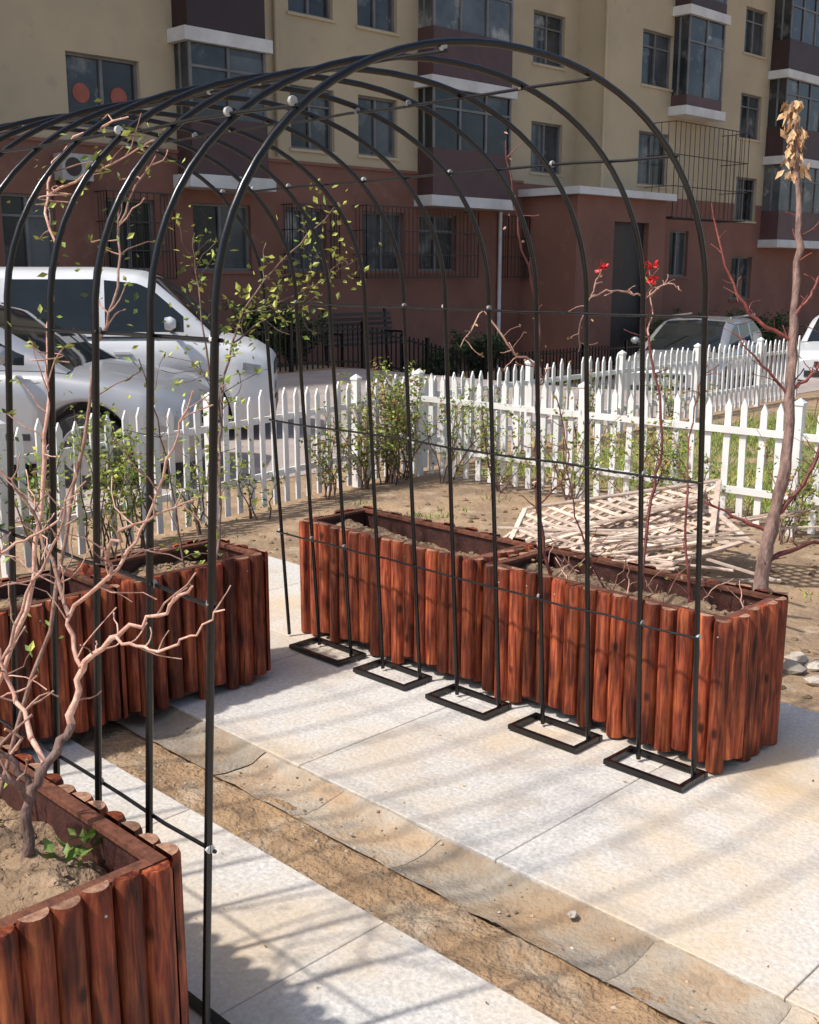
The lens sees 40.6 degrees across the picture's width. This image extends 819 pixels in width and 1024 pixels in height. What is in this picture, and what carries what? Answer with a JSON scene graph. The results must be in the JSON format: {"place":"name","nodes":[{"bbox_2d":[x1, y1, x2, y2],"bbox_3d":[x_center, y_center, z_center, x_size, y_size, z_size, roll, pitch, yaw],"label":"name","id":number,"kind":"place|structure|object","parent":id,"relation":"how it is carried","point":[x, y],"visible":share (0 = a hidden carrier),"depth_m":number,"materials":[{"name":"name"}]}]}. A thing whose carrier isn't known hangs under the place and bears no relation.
{"place":"outdoors","nodes":[
{"label":"outdoors","id":0,"kind":"place"},
{"bbox_2d":[0,343,818,712],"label":"ground","id":1,"kind":"structure","parent":0,"point":[794,569],"depth_m":7.66,"materials":[{"name":"brown soil"}]},
{"bbox_2d":[0,432,89,569],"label":"climbing rose bush","id":2,"kind":"object","parent":1,"relation":"on","point":[33,488],"visible":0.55,"depth_m":6.16,"materials":[{"name":"green plant"}]},
{"bbox_2d":[61,401,142,558],"bbox_3d":[-1.760,-0.174,6.547,0.476,0.967,0.757,-1,12,-4],"label":"climbing rose bush","id":3,"kind":"object","parent":1,"relation":"on","point":[107,481],"visible":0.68,"depth_m":6.44,"materials":[{"name":"green plant"}]},
{"bbox_2d":[100,424,162,551],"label":"climbing rose bush","id":4,"kind":"object","parent":1,"relation":"on","point":[132,512],"visible":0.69,"depth_m":6.69,"materials":[{"name":"green plant"}]},
{"bbox_2d":[157,447,227,535],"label":"climbing rose bush","id":5,"kind":"object","parent":1,"relation":"on","point":[195,520],"visible":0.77,"depth_m":7.15,"materials":[{"name":"green plant"}]},
{"bbox_2d":[0,374,405,577],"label":"white picket fence","id":6,"kind":"object","parent":1,"relation":"on","point":[261,420],"visible":0.67,"depth_m":7.39,"materials":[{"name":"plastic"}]},
{"bbox_2d":[223,446,284,519],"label":"climbing rose bush","id":7,"kind":"object","parent":1,"relation":"on","point":[250,507],"visible":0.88,"depth_m":7.61,"materials":[{"name":"green plant"}]},
{"bbox_2d":[219,298,295,357],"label":"evergreen shrub","id":8,"kind":"object","parent":1,"relation":"on","point":[255,317],"visible":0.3,"depth_m":19.53,"materials":[{"name":"green plant"}]},
{"bbox_2d":[276,307,329,363],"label":"evergreen shrub","id":9,"kind":"object","parent":1,"relation":"on","point":[317,322],"visible":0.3,"depth_m":20.68,"materials":[{"name":"green plant"}]},
{"bbox_2d":[299,401,367,499],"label":"climbing rose bush","id":10,"kind":"object","parent":1,"relation":"on","point":[323,443],"visible":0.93,"depth_m":8.25,"materials":[{"name":"green plant"}]},
{"bbox_2d":[315,394,397,489],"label":"climbing rose bush","id":11,"kind":"object","parent":1,"relation":"on","point":[360,459],"visible":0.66,"depth_m":8.61,"materials":[{"name":"green plant"}]},
{"bbox_2d":[318,308,408,371],"bbox_3d":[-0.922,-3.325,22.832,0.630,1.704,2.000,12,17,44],"label":"garden bench","id":12,"kind":"object","parent":1,"relation":"on","point":[385,318],"visible":0.48,"depth_m":22.91,"materials":[{"name":"metal"}]},
{"bbox_2d":[329,356,428,484],"bbox_3d":[-0.193,-0.722,8.838,0.767,1.075,0.802,12,17,44],"label":"climbing rose bush","id":13,"kind":"object","parent":1,"relation":"on","point":[395,429],"visible":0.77,"depth_m":8.82,"materials":[{"name":"green plant"}]},
{"bbox_2d":[351,370,452,479],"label":"climbing rose bush","id":14,"kind":"object","parent":1,"relation":"on","point":[414,448],"visible":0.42,"depth_m":9.03,"materials":[{"name":"green plant"}]},
{"bbox_2d":[0,0,818,371],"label":"walls","id":15,"kind":"structure","parent":1,"relation":"on","point":[38,38],"depth_m":27.41,"materials":[{"name":"paint"}]},
{"bbox_2d":[53,152,93,184],"bbox_3d":[-5.933,-6.043,19.550,0.341,0.510,0.600,12,17,44],"label":"air conditioner","id":16,"kind":"object","parent":15,"relation":"attached to","point":[76,172],"visible":0.71,"depth_m":19.38,"materials":[{"name":"plastic"}]},
{"bbox_2d":[0,0,764,364],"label":"windows","id":17,"kind":"structure","parent":15,"relation":"attached to","point":[104,80],"depth_m":24.62,"materials":[{"name":"black glass"}]},
{"bbox_2d":[94,120,749,279],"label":"window cages","id":18,"kind":"object","parent":15,"relation":"attached to","point":[718,220],"depth_m":25.47,"materials":[{"name":"metal"}]},
{"bbox_2d":[272,0,609,367],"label":"downpipes","id":19,"kind":"object","parent":15,"relation":"attached to","point":[276,55],"visible":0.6,"depth_m":28.16,"materials":[{"name":"metal"}]},
{"bbox_2d":[167,0,818,248],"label":"balconies","id":20,"kind":"structure","parent":15,"relation":"attached to","point":[213,40],"depth_m":26.15,"materials":[{"name":"paint"}]},
{"bbox_2d":[226,321,639,384],"bbox_3d":[1.561,-3.171,22.547,0.060,1.710,20.321,12,17,44],"label":"iron railing","id":21,"kind":"object","parent":1,"relation":"on","point":[626,346],"visible":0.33,"depth_m":20.74,"materials":[{"name":"black metal"}]},
{"bbox_2d":[415,341,467,376],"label":"evergreen shrub","id":22,"kind":"object","parent":1,"relation":"on","point":[458,347],"visible":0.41,"depth_m":23.34,"materials":[{"name":"green plant"}]},
{"bbox_2d":[70,706,818,1023],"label":"drainage gully","id":23,"kind":"object","parent":1,"relation":"on","point":[526,941],"visible":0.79,"depth_m":3.00,"materials":[{"name":"stone"}]},
{"bbox_2d":[402,373,522,483],"bbox_3d":[0.488,-0.645,8.754,1.060,0.914,0.470,10,16,39],"label":"climbing rose bush","id":24,"kind":"object","parent":1,"relation":"on","point":[453,436],"visible":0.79,"depth_m":8.86,"materials":[{"name":"green plant"}]},
{"bbox_2d":[448,328,516,379],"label":"evergreen shrub","id":25,"kind":"object","parent":1,"relation":"on","point":[477,344],"visible":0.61,"depth_m":24.52,"materials":[{"name":"green plant"}]},
{"bbox_2d":[458,379,508,461],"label":"climbing rose bush","id":26,"kind":"object","parent":1,"relation":"on","point":[485,410],"visible":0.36,"depth_m":9.85,"materials":[{"name":"green plant"}]},
{"bbox_2d":[455,396,553,493],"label":"climbing rose bush","id":27,"kind":"object","parent":1,"relation":"on","point":[496,451],"visible":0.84,"depth_m":8.54,"materials":[{"name":"green plant"}]},
{"bbox_2d":[222,489,818,698],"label":"rubble stones","id":28,"kind":"object","parent":1,"relation":"on","point":[794,663],"visible":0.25,"depth_m":4.82,"materials":[{"name":"stone"}]},
{"bbox_2d":[505,396,632,503],"bbox_3d":[1.201,-0.452,8.125,0.569,0.798,1.026,-6,14,-27],"label":"climbing rose bush","id":29,"kind":"object","parent":1,"relation":"on","point":[582,479],"visible":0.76,"depth_m":8.08,"materials":[{"name":"green plant"}]},
{"bbox_2d":[563,370,607,442],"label":"climbing rose bush","id":30,"kind":"object","parent":1,"relation":"on","point":[592,399],"visible":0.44,"depth_m":10.90,"materials":[{"name":"green plant"}]},
{"bbox_2d":[409,335,800,472],"bbox_3d":[2.608,-1.333,12.116,0.068,0.925,7.682,11,16,41],"label":"white picket fence","id":31,"kind":"object","parent":1,"relation":"on","point":[620,371],"visible":0.66,"depth_m":11.86,"materials":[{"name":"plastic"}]},
{"bbox_2d":[413,369,818,536],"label":"white picket fence","id":32,"kind":"object","parent":1,"relation":"on","point":[739,490],"visible":0.69,"depth_m":7.99,"materials":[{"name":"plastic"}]},
{"bbox_2d":[571,397,692,506],"bbox_3d":[1.566,-0.381,7.675,0.913,0.886,0.474,12,17,44],"label":"climbing rose bush","id":33,"kind":"object","parent":1,"relation":"on","point":[636,470],"visible":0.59,"depth_m":7.62,"materials":[{"name":"green plant"}]},
{"bbox_2d":[497,478,818,582],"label":"broken lattice pile","id":34,"kind":"object","parent":1,"relation":"on","point":[672,511],"visible":0.69,"depth_m":6.00,"materials":[{"name":"beige wood"}]},
{"bbox_2d":[610,420,727,516],"bbox_3d":[1.810,-0.247,7.480,0.463,0.708,0.968,-8,15,-34],"label":"climbing rose bush","id":35,"kind":"object","parent":1,"relation":"on","point":[678,464],"visible":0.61,"depth_m":7.45,"materials":[{"name":"green plant"}]},
{"bbox_2d":[645,369,722,428],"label":"climbing rose bush","id":36,"kind":"object","parent":1,"relation":"on","point":[667,399],"visible":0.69,"depth_m":11.99,"materials":[{"name":"green plant"}]},
{"bbox_2d":[696,100,818,590],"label":"bare fruit tree","id":37,"kind":"object","parent":1,"relation":"on","point":[794,158],"visible":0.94,"depth_m":4.59,"materials":[{"name":"brown plant"}]},
{"bbox_2d":[737,309,809,356],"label":"evergreen shrub","id":38,"kind":"object","parent":1,"relation":"on","point":[769,336],"visible":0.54,"depth_m":32.19,"materials":[{"name":"green plant"}]},
{"bbox_2d":[755,430,818,544],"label":"climbing rose bush","id":39,"kind":"object","parent":1,"relation":"on","point":[804,504],"visible":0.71,"depth_m":6.92,"materials":[{"name":"green plant"}]},
{"bbox_2d":[795,430,818,482],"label":"climbing rose bush","id":40,"kind":"object","parent":1,"relation":"on","point":[809,480],"visible":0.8,"depth_m":6.82,"materials":[{"name":"green plant"}]},
{"bbox_2d":[14,360,818,521],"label":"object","id":41,"kind":"structure","parent":0,"point":[321,380],"depth_m":13.28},
{"bbox_2d":[0,302,222,489],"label":"parked silver hatchback","id":42,"kind":"object","parent":41,"relation":"on","point":[27,374],"visible":0.59,"depth_m":8.59,"materials":[{"name":"paint"}]},
{"bbox_2d":[0,267,278,420],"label":"parked minivan","id":43,"kind":"object","parent":41,"relation":"on","point":[72,306],"visible":0.34,"depth_m":10.90,"materials":[{"name":"white paint"}]},
{"bbox_2d":[625,312,764,390],"bbox_3d":[5.529,-2.962,21.332,2.200,1.595,4.527,7,14,28],"label":"parked grey wagon","id":44,"kind":"object","parent":41,"relation":"on","point":[675,334],"visible":0.42,"depth_m":20.57,"materials":[{"name":"paint"}]},
{"bbox_2d":[795,315,818,380],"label":"parked white car","id":45,"kind":"object","parent":41,"relation":"on","point":[809,349],"visible":0.66,"depth_m":23.05,"materials":[{"name":"paint"}]},
{"bbox_2d":[20,556,818,1023],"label":"stone pavement","id":46,"kind":"structure","parent":0,"point":[710,868],"depth_m":3.26,"materials":[{"name":"stone"}]},
{"bbox_2d":[0,568,127,748],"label":"wooden planter box","id":47,"kind":"object","parent":46,"relation":"on","point":[114,702],"visible":0.64,"depth_m":3.86,"materials":[{"name":"brown wood"}]},
{"bbox_2d":[0,736,189,1023],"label":"wooden planter box","id":48,"kind":"object","parent":46,"relation":"on","point":[97,936],"visible":0.93,"depth_m":2.07,"materials":[{"name":"brown wood"}]},
{"bbox_2d":[0,384,230,869],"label":"bare grape vine","id":49,"kind":"object","parent":48,"relation":"in","point":[28,796],"visible":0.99,"depth_m":2.21,"materials":[{"name":"brown plant"}]},
{"bbox_2d":[77,538,270,716],"bbox_3d":[-0.915,0.434,4.383,0.402,0.534,0.658,12,17,44],"label":"wooden planter box","id":50,"kind":"object","parent":46,"relation":"on","point":[242,639],"visible":0.77,"depth_m":4.26,"materials":[{"name":"brown wood"}]},
{"bbox_2d":[0,178,381,607],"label":"young rose plant","id":51,"kind":"object","parent":50,"relation":"in","point":[229,357],"visible":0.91,"depth_m":4.57,"materials":[{"name":"green plant"}]},
{"bbox_2d":[0,37,707,1023],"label":"garden arch trellis","id":52,"kind":"object","parent":46,"relation":"on","point":[294,107],"visible":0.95,"depth_m":3.04,"materials":[{"name":"black paint"}]},
{"bbox_2d":[0,98,184,824],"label":"climbing vine","id":53,"kind":"object","parent":52,"relation":"attached to","point":[31,646],"visible":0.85,"depth_m":2.48,"materials":[{"name":"plant"}]},
{"bbox_2d":[299,506,537,681],"bbox_3d":[0.017,0.335,4.842,1.079,0.534,0.441,12,17,44],"label":"wooden planter box","id":54,"kind":"object","parent":46,"relation":"on","point":[473,550],"visible":0.79,"depth_m":4.68,"materials":[{"name":"brown wood"}]},
{"bbox_2d":[195,674,816,1020],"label":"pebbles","id":55,"kind":"object","parent":46,"relation":"on","point":[572,914],"visible":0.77,"depth_m":2.87,"materials":[{"name":"grey stone"}]},
{"bbox_2d":[482,545,788,773],"bbox_3d":[0.795,0.497,4.092,1.074,0.534,0.440,12,17,44],"label":"wooden planter box","id":56,"kind":"object","parent":46,"relation":"on","point":[741,654],"visible":0.8,"depth_m":3.86,"materials":[{"name":"brown wood"}]},
{"bbox_2d":[460,132,573,575],"bbox_3d":[0.425,-0.551,4.175,0.409,1.728,0.282,4,13,19],"label":"red cane rose","id":57,"kind":"object","parent":56,"relation":"in","point":[545,559],"visible":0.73,"depth_m":4.19,"materials":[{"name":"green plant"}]},
{"bbox_2d":[546,260,751,607],"bbox_3d":[0.785,-0.238,3.910,0.866,1.275,0.447,8,15,34],"label":"flowering rose","id":58,"kind":"object","parent":56,"relation":"in","point":[649,281],"visible":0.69,"depth_m":3.90,"materials":[{"name":"red plant"}]},
{"bbox_2d":[319,407,818,600],"bbox_3d":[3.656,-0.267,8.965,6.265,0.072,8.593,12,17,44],"label":"grass","id":59,"kind":"structure","parent":0,"point":[755,439],"depth_m":9.79,"materials":[{"name":"green plant"}]},
{"bbox_2d":[645,306,716,335],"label":"evergreen shrub","id":60,"kind":"object","parent":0,"point":[657,325],"visible":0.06,"depth_m":29.58,"materials":[{"name":"green plant"}]},
{"bbox_2d":[696,308,748,317],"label":"evergreen shrub","id":61,"kind":"object","parent":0,"point":[729,314],"visible":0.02,"depth_m":31.11,"materials":[{"name":"green plant"}]}
]}

